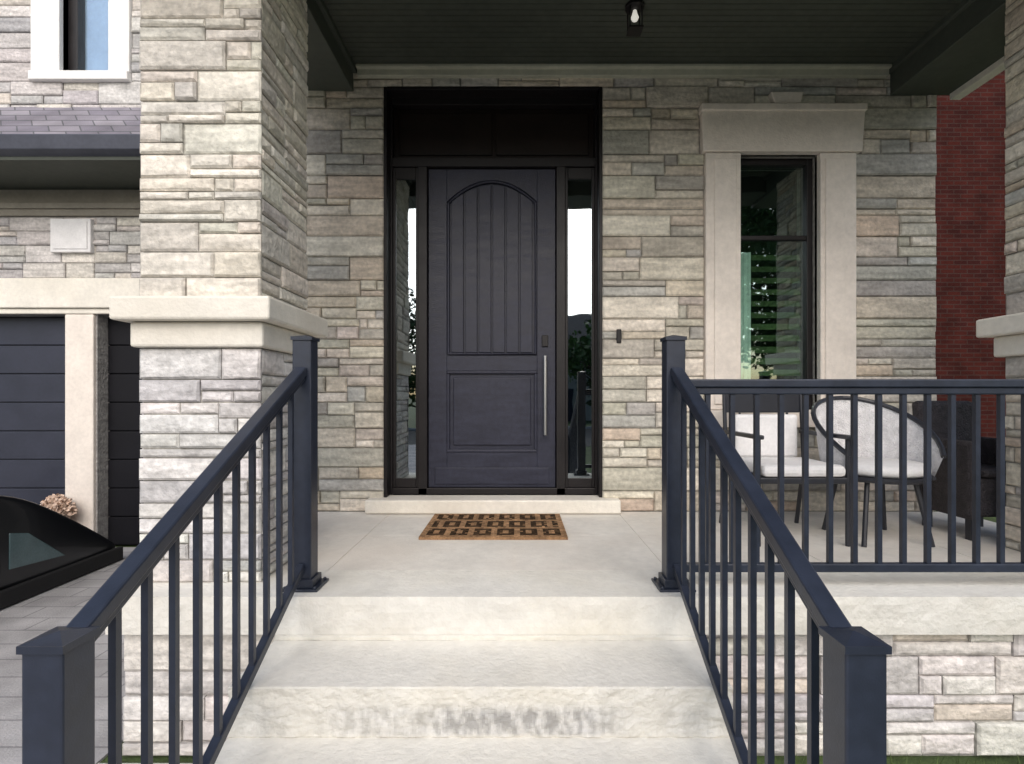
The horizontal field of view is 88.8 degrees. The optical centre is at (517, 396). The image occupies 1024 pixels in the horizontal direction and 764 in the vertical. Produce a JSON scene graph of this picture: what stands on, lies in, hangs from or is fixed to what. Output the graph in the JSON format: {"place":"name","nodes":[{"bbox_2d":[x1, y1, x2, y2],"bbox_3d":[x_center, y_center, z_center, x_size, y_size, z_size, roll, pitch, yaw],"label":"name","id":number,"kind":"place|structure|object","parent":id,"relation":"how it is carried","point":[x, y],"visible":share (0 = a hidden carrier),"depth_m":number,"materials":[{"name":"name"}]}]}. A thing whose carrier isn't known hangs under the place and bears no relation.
{"place":"outdoors","nodes":[
{"label":"outdoors","id":0,"kind":"place"},
{"bbox_2d":[0,547,135,763],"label":"driveway","id":1,"kind":"structure","parent":0,"point":[26,620],"depth_m":3.39,"materials":[{"name":"grey concrete"}]},
{"bbox_2d":[40,493,77,517],"bbox_3d":[-4.694,1.300,5.330,0.392,0.620,0.250,0,0,0],"label":"flowering plant","id":2,"kind":"object","parent":1,"relation":"on","point":[63,505],"visible":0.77,"depth_m":5.29,"materials":[{"name":"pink plant"}]},
{"bbox_2d":[0,495,122,608],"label":"parked car","id":3,"kind":"object","parent":1,"relation":"on","point":[42,548],"visible":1,"depth_m":4.27,"materials":[{"name":"black paint"}]},
{"bbox_2d":[98,763,192,763],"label":"front path","id":4,"kind":"structure","parent":0,"point":[153,763],"depth_m":2.30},
{"bbox_2d":[215,635,738,763],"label":"front steps","id":5,"kind":"structure","parent":4,"relation":"on","point":[480,699],"depth_m":1.90,"materials":[{"name":"concrete"}]},
{"bbox_2d":[16,335,328,763],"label":"stair railing","id":6,"kind":"object","parent":5,"relation":"on","point":[58,694],"visible":1,"depth_m":1.58,"materials":[{"name":"black metal"}]},
{"bbox_2d":[651,335,891,763],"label":"stair railing","id":7,"kind":"object","parent":5,"relation":"on","point":[854,694],"visible":1,"depth_m":1.58,"materials":[{"name":"black metal"}]},
{"bbox_2d":[100,511,1023,763],"bbox_3d":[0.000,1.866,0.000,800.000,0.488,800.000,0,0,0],"label":"ground","id":8,"kind":"structure","parent":0,"point":[778,759],"depth_m":2.33,"materials":[{"name":"green plant"}]},
{"bbox_2d":[0,0,1023,755],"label":"stone house","id":9,"kind":"structure","parent":8,"relation":"on","point":[488,252],"depth_m":3.93,"materials":[{"name":"stone"}]},
{"bbox_2d":[0,317,64,504],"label":"garage door","id":10,"kind":"structure","parent":9,"relation":"in","point":[32,349],"depth_m":5.63,"materials":[{"name":"grey metal"}]},
{"bbox_2d":[28,0,132,82],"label":"window","id":11,"kind":"structure","parent":9,"relation":"in","point":[99,35],"depth_m":5.45,"materials":[{"name":"paint"}]},
{"bbox_2d":[108,317,143,544],"bbox_3d":[-3.585,0.375,5.668,1.660,2.470,0.065,0,0,0],"label":"garage door","id":12,"kind":"structure","parent":9,"relation":"in","point":[124,436],"depth_m":5.63,"materials":[{"name":"black metal"}]},
{"bbox_2d":[429,169,554,486],"bbox_3d":[-0.201,-0.536,4.106,0.998,2.501,0.139,0,0,0],"label":"front door","id":13,"kind":"structure","parent":9,"relation":"in","point":[492,231],"depth_m":4.11,"materials":[{"name":"wood"}]},
{"bbox_2d":[419,514,567,539],"bbox_3d":[-0.147,0.861,3.485,0.905,0.018,0.630,0,0,0],"label":"doormat","id":14,"kind":"object","parent":9,"relation":"on","point":[494,527],"visible":1,"depth_m":3.40,"materials":[{"name":"brown fabric"}]},
{"bbox_2d":[625,0,644,36],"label":"ceiling lantern","id":15,"kind":"object","parent":9,"relation":"hanging from","point":[634,8],"visible":1,"depth_m":3.28,"materials":[{"name":"paint"}]},
{"bbox_2d":[699,92,867,426],"bbox_3d":[1.983,-1.022,3.995,1.245,2.505,0.250,0,0,0],"label":"window","id":16,"kind":"structure","parent":9,"relation":"in","point":[834,132],"depth_m":3.90,"materials":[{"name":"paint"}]},
{"bbox_2d":[719,395,849,546],"bbox_3d":[1.660,0.386,3.312,0.564,0.974,0.604,0,0,0],"label":"patio chair","id":17,"kind":"object","parent":9,"relation":"on","point":[768,446],"visible":0.58,"depth_m":3.48,"materials":[{"name":"fabric"}]},
{"bbox_2d":[687,379,1023,571],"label":"porch railing","id":18,"kind":"object","parent":9,"relation":"on","point":[976,389],"visible":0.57,"depth_m":2.38,"materials":[{"name":"black metal"}]},
{"bbox_2d":[811,396,946,546],"bbox_3d":[2.200,0.434,3.252,0.689,0.878,0.625,0,0,0],"label":"patio chair","id":19,"kind":"object","parent":9,"relation":"on","point":[866,439],"visible":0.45,"depth_m":3.33,"materials":[{"name":"fabric"}]},
{"bbox_2d":[912,401,1005,540],"bbox_3d":[2.920,0.450,3.374,0.410,0.840,0.507,0,0,0],"label":"wicker armchair","id":20,"kind":"object","parent":9,"relation":"on","point":[963,462],"visible":0.36,"depth_m":3.33,"materials":[{"name":"wicker"}]},
{"bbox_2d":[761,750,1022,763],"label":"grass","id":21,"kind":"structure","parent":8,"relation":"on","point":[920,759],"depth_m":2.26,"materials":[{"name":"green plant"}]},
{"bbox_2d":[933,70,1005,437],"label":"brick house","id":22,"kind":"structure","parent":0,"point":[970,194],"depth_m":9.00,"materials":[{"name":"brick"}]}
]}

